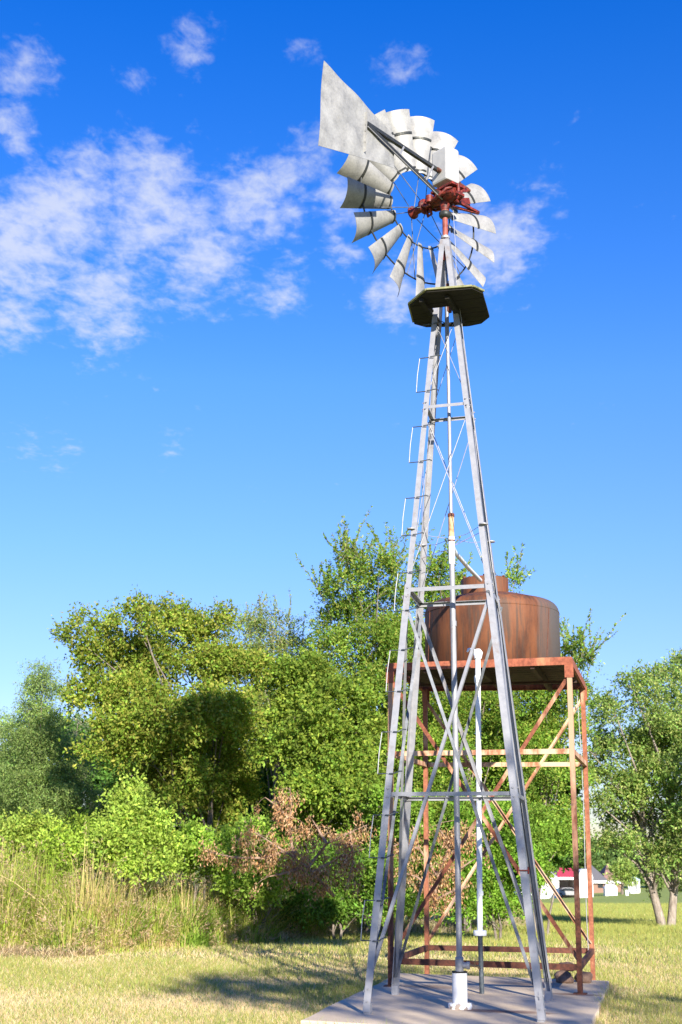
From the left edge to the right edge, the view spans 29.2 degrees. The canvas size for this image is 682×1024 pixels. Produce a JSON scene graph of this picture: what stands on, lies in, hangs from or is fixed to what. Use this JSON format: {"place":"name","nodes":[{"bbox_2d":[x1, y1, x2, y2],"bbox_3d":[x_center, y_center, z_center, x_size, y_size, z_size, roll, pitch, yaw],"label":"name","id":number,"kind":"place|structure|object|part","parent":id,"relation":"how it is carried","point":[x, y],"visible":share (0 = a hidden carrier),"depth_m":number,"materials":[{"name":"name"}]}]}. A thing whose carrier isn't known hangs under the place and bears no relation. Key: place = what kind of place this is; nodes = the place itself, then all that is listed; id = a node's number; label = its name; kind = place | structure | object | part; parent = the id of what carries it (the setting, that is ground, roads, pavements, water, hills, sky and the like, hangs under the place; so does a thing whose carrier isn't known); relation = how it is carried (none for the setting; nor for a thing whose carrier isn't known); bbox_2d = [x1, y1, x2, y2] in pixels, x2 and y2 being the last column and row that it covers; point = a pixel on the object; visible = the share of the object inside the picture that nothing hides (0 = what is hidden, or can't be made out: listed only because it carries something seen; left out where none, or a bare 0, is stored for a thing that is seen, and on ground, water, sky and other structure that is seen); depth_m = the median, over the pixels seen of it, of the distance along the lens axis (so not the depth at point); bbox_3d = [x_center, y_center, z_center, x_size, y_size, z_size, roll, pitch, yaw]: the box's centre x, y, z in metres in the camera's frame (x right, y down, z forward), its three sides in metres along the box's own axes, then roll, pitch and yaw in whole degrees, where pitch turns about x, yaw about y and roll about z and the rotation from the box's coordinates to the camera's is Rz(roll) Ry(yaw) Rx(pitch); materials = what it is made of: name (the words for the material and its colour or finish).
{"place":"outdoors","nodes":[
{"label":"outdoors","id":0,"kind":"place"},
{"bbox_2d":[0,862,681,1023],"bbox_3d":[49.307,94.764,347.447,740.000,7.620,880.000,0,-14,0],"label":"ground","id":1,"kind":"structure","parent":0,"point":[641,896],"depth_m":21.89,"materials":[{"name":"green plant"}]},
{"bbox_2d":[0,707,29,870],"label":"acacia tree","id":2,"kind":"object","parent":1,"relation":"on","point":[1,757],"visible":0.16,"depth_m":38.09,"materials":[{"name":"green plant"}]},
{"bbox_2d":[0,806,76,876],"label":"shrub","id":3,"kind":"object","parent":1,"relation":"on","point":[12,829],"visible":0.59,"depth_m":27.02,"materials":[{"name":"green plant"}]},
{"bbox_2d":[0,656,106,853],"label":"acacia tree","id":4,"kind":"object","parent":1,"relation":"on","point":[37,774],"visible":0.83,"depth_m":35.76,"materials":[{"name":"green plant"}]},
{"bbox_2d":[0,941,122,959],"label":"dry grass","id":5,"kind":"structure","parent":1,"relation":"on","point":[21,951],"depth_m":22.04,"materials":[{"name":"beige plant"}]},
{"bbox_2d":[0,712,125,881],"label":"broadleaf tree","id":6,"kind":"object","parent":1,"relation":"on","point":[102,772],"visible":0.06,"depth_m":43.65,"materials":[{"name":"green plant"}]},
{"bbox_2d":[29,709,108,874],"bbox_3d":[-7.563,8.496,36.930,2.025,6.254,2.825,-5,-15,20],"label":"acacia tree","id":7,"kind":"object","parent":1,"relation":"on","point":[76,719],"visible":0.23,"depth_m":37.46,"materials":[{"name":"green plant"}]},
{"bbox_2d":[29,805,113,888],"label":"shrub","id":8,"kind":"object","parent":1,"relation":"on","point":[71,838],"visible":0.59,"depth_m":26.01,"materials":[{"name":"green plant"}]},
{"bbox_2d":[74,768,188,910],"bbox_3d":[-4.044,6.745,25.570,2.201,3.503,2.257,0,-14,0],"label":"shrub","id":9,"kind":"object","parent":1,"relation":"on","point":[137,834],"visible":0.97,"depth_m":25.22,"materials":[{"name":"green plant"}]},
{"bbox_2d":[47,584,281,890],"bbox_3d":[-4.280,5.734,30.761,5.792,8.310,5.266,0,-14,0],"label":"broadleaf tree","id":10,"kind":"object","parent":1,"relation":"on","point":[131,713],"visible":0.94,"depth_m":30.77,"materials":[{"name":"green plant"}]},
{"bbox_2d":[77,693,268,897],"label":"broadleaf tree","id":11,"kind":"object","parent":1,"relation":"on","point":[107,783],"visible":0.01,"depth_m":41.65,"materials":[{"name":"green plant"}]},
{"bbox_2d":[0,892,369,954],"bbox_3d":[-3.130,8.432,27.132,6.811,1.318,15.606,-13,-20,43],"label":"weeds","id":12,"kind":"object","parent":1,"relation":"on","point":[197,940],"visible":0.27,"depth_m":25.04,"materials":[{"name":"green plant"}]},
{"bbox_2d":[168,815,249,911],"bbox_3d":[-2.770,7.370,26.181,1.822,2.616,1.611,-12,-19,39],"label":"shrub","id":13,"kind":"object","parent":1,"relation":"on","point":[193,843],"visible":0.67,"depth_m":26.07,"materials":[{"name":"green plant"}]},
{"bbox_2d":[0,818,418,956],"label":"tall grass","id":14,"kind":"structure","parent":1,"relation":"on","point":[35,892],"depth_m":24.31,"materials":[{"name":"plant"}]},
{"bbox_2d":[186,804,315,931],"bbox_3d":[-1.790,7.363,26.564,2.586,2.834,2.200,0,-14,0],"label":"shrub","id":15,"kind":"object","parent":1,"relation":"on","point":[246,881],"visible":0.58,"depth_m":26.04,"materials":[{"name":"green plant"}]},
{"bbox_2d":[213,588,339,841],"bbox_3d":[-1.710,6.742,36.523,4.086,9.555,3.476,0,-14,0],"label":"elm tree","id":16,"kind":"object","parent":1,"relation":"on","point":[254,622],"visible":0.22,"depth_m":36.68,"materials":[{"name":"green plant"}]},
{"bbox_2d":[195,785,376,907],"bbox_3d":[-1.055,6.485,25.454,3.554,2.304,1.315,0,-14,0],"label":"shrub","id":17,"kind":"object","parent":1,"relation":"on","point":[349,843],"visible":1,"depth_m":25.34,"materials":[{"name":"brown plant"}]},
{"bbox_2d":[228,689,399,863],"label":"broadleaf tree","id":18,"kind":"object","parent":1,"relation":"on","point":[265,781],"visible":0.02,"depth_m":41.04,"materials":[{"name":"green plant"}]},
{"bbox_2d":[241,638,407,878],"bbox_3d":[-0.405,6.293,30.398,4.118,7.034,4.810,0,-14,0],"label":"broadleaf tree","id":19,"kind":"object","parent":1,"relation":"on","point":[328,770],"visible":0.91,"depth_m":29.59,"materials":[{"name":"green plant"}]},
{"bbox_2d":[271,830,394,939],"bbox_3d":[-0.173,7.986,27.904,2.962,2.403,2.340,6,-15,-20],"label":"shrub","id":20,"kind":"object","parent":1,"relation":"on","point":[333,910],"visible":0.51,"depth_m":27.53,"materials":[{"name":"green plant"}]},
{"bbox_2d":[291,506,444,933],"bbox_3d":[0.806,5.200,33.346,4.147,10.808,4.714,0,-14,0],"label":"elm tree","id":21,"kind":"object","parent":1,"relation":"on","point":[384,627],"visible":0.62,"depth_m":33.34,"materials":[{"name":"green plant"}]},
{"bbox_2d":[337,780,454,938],"bbox_3d":[1.216,7.579,28.395,2.864,3.485,2.343,0,-14,0],"label":"shrub","id":22,"kind":"object","parent":1,"relation":"on","point":[375,803],"visible":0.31,"depth_m":28.10,"materials":[{"name":"green plant"}]},
{"bbox_2d":[336,696,483,921],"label":"broadleaf tree","id":23,"kind":"object","parent":1,"relation":"on","point":[437,811],"depth_m":42.26,"materials":[{"name":"green plant"}]},
{"bbox_2d":[386,817,496,918],"bbox_3d":[1.979,7.079,26.180,2.334,2.083,1.231,0,-14,0],"label":"dead tree","id":24,"kind":"object","parent":1,"relation":"on","point":[435,897],"visible":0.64,"depth_m":26.04,"materials":[{"name":"brown plant"}]},
{"bbox_2d":[301,973,608,1023],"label":"concrete pad","id":25,"kind":"object","parent":1,"relation":"on","point":[423,999],"visible":0.74,"depth_m":14.24,"materials":[{"name":"grey concrete"}]},
{"bbox_2d":[318,61,552,1021],"bbox_3d":[1.048,-0.068,14.888,2.245,10.812,3.712,-2,-15,11],"label":"windmill","id":26,"kind":"object","parent":25,"relation":"on","point":[384,149],"visible":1,"depth_m":15.30,"materials":[{"name":"metal"}]},
{"bbox_2d":[444,270,481,1009],"bbox_3d":[1.519,1.438,16.103,0.359,8.501,2.768,-2,-14,8],"label":"well pipe","id":27,"kind":"object","parent":25,"relation":"on","point":[459,989],"visible":0.99,"depth_m":14.54,"materials":[{"name":"metal"}]},
{"bbox_2d":[466,648,486,993],"bbox_3d":[1.653,3.654,15.788,0.181,4.054,0.157,-7,-16,26],"label":"standpipe","id":28,"kind":"object","parent":25,"relation":"on","point":[480,932],"visible":0.93,"depth_m":15.70,"materials":[{"name":"metal"}]},
{"bbox_2d":[383,657,595,994],"bbox_3d":[2.052,4.158,17.322,2.455,4.080,2.743,-4,-15,15],"label":"tank stand","id":29,"kind":"object","parent":25,"relation":"on","point":[558,674],"visible":0.81,"depth_m":17.16,"materials":[{"name":"rusted steel"},{"name":"dark steel"},{"name":"steel"}]},
{"bbox_2d":[424,574,560,661],"bbox_3d":[2.064,1.533,17.942,1.840,1.310,1.840,0,-14,0],"label":"water tank","id":30,"kind":"object","parent":29,"relation":"on","point":[531,626],"visible":0.73,"depth_m":17.17,"materials":[{"name":"metal"}]},
{"bbox_2d":[576,689,588,949],"bbox_3d":[3.366,4.248,18.263,0.049,3.550,0.012,0,-14,0],"label":"metal post","id":31,"kind":"object","parent":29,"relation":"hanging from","point":[583,821],"visible":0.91,"depth_m":18.22,"materials":[{"name":"metal"}]},
{"bbox_2d":[554,970,573,983],"bbox_3d":[2.826,5.896,16.611,0.194,0.171,0.294,6,-15,-21],"label":"stone","id":32,"kind":"object","parent":25,"relation":"on","point":[563,976],"visible":0.98,"depth_m":16.54,"materials":[{"name":"stone"}]},
{"bbox_2d":[560,962,572,971],"bbox_3d":[2.863,5.789,16.690,0.195,0.118,0.195,-13,-19,41],"label":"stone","id":33,"kind":"object","parent":32,"relation":"on","point":[567,963],"visible":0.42,"depth_m":16.66,"materials":[{"name":"stone"}]},
{"bbox_2d":[574,971,592,982],"bbox_3d":[3.087,5.920,16.673,0.223,0.144,0.251,7,-16,-24],"label":"stone","id":34,"kind":"object","parent":25,"relation":"on","point":[587,977],"visible":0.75,"depth_m":16.58,"materials":[{"name":"stone"}]},
{"bbox_2d":[372,535,565,933],"bbox_3d":[3.331,5.683,34.353,5.357,10.453,4.824,0,-14,0],"label":"elm tree","id":35,"kind":"object","parent":1,"relation":"on","point":[492,715],"visible":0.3,"depth_m":33.57,"materials":[{"name":"green plant"}]},
{"bbox_2d":[417,796,554,940],"bbox_3d":[3.138,7.807,28.627,3.024,3.192,2.507,0,-14,0],"label":"shrub","id":36,"kind":"object","parent":1,"relation":"on","point":[494,905],"visible":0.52,"depth_m":28.17,"materials":[{"name":"green plant"}]},
{"bbox_2d":[436,707,584,916],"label":"broadleaf tree","id":37,"kind":"object","parent":1,"relation":"on","point":[562,860],"visible":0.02,"depth_m":41.48,"materials":[{"name":"green plant"}]},
{"bbox_2d":[501,802,585,934],"bbox_3d":[4.816,8.646,31.595,2.387,3.260,2.095,0,-14,0],"label":"shrub","id":38,"kind":"object","parent":1,"relation":"on","point":[552,832],"visible":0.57,"depth_m":31.70,"materials":[{"name":"green plant"}]},
{"bbox_2d":[513,868,573,898],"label":"garage","id":39,"kind":"structure","parent":1,"relation":"on","point":[560,879],"depth_m":193.09,"materials":[{"name":"white paint"}]},
{"bbox_2d":[484,608,627,930],"bbox_3d":[5.527,6.636,34.202,4.046,8.579,3.354,0,-14,0],"label":"elm tree","id":40,"kind":"object","parent":1,"relation":"on","point":[555,720],"visible":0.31,"depth_m":34.03,"materials":[{"name":"green plant"}]},
{"bbox_2d":[559,887,573,896],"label":"parked car","id":41,"kind":"object","parent":1,"relation":"on","point":[566,891],"visible":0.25,"depth_m":192.70,"materials":[{"name":"grey paint"}]},
{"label":"window","id":42,"kind":"part","parent":41,"relation":"part of","materials":[{"name":"grey glass"}]},
{"bbox_2d":[579,869,592,897],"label":"shed","id":43,"kind":"structure","parent":1,"relation":"on","point":[582,881],"depth_m":182.92,"materials":[{"name":"white"}]},
{"bbox_2d":[583,881,587,897],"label":"door","id":44,"kind":"structure","parent":43,"relation":"in","point":[583,881],"depth_m":182.68,"materials":[{"name":"white"}]},
{"bbox_2d":[566,837,615,871],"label":"broadleaf tree","id":45,"kind":"object","parent":1,"relation":"on","point":[599,861],"visible":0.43,"depth_m":284.73,"materials":[{"name":"green plant"}]},
{"bbox_2d":[584,864,620,892],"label":"house","id":46,"kind":"structure","parent":1,"relation":"on","point":[599,880],"depth_m":231.06,"materials":[{"name":"brown brick"}]},
{"bbox_2d":[600,834,615,853],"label":"broadleaf tree","id":47,"kind":"object","parent":1,"relation":"on","point":[609,845],"visible":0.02,"depth_m":312.44,"materials":[{"name":"green plant"}]},
{"bbox_2d":[603,884,617,895],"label":"playhouse","id":48,"kind":"object","parent":1,"relation":"on","point":[609,890],"visible":0.74,"depth_m":189.43,"materials":[{"name":"white"}]},
{"bbox_2d":[603,857,638,894],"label":"broadleaf tree","id":49,"kind":"object","parent":1,"relation":"on","point":[622,871],"visible":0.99,"depth_m":194.89,"materials":[{"name":"green plant"}]},
{"bbox_2d":[606,841,643,881],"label":"broadleaf tree","id":50,"kind":"object","parent":1,"relation":"on","point":[621,855],"visible":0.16,"depth_m":293.68,"materials":[{"name":"green plant"}]},
{"bbox_2d":[576,647,681,926],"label":"elm tree","id":51,"kind":"object","parent":1,"relation":"on","point":[654,738],"visible":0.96,"depth_m":39.14,"materials":[{"name":"green plant"}]},
{"bbox_2d":[628,877,639,893],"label":"gazebo","id":52,"kind":"object","parent":1,"relation":"on","point":[632,889],"visible":0.72,"depth_m":202.57,"materials":[{"name":"white"}]},
{"bbox_2d":[632,860,670,887],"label":"broadleaf tree","id":53,"kind":"object","parent":1,"relation":"on","point":[641,878],"visible":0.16,"depth_m":258.89,"materials":[{"name":"green plant"}]},
{"bbox_2d":[0,0,681,860],"label":"sky","id":54,"kind":"structure","parent":0,"point":[203,369],"materials":[{"name":"blue"}]},
{"bbox_2d":[275,915,525,943],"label":"rough grass","id":55,"kind":"structure","parent":0,"point":[417,928],"depth_m":34.01,"materials":[{"name":"green plant"}]}
]}

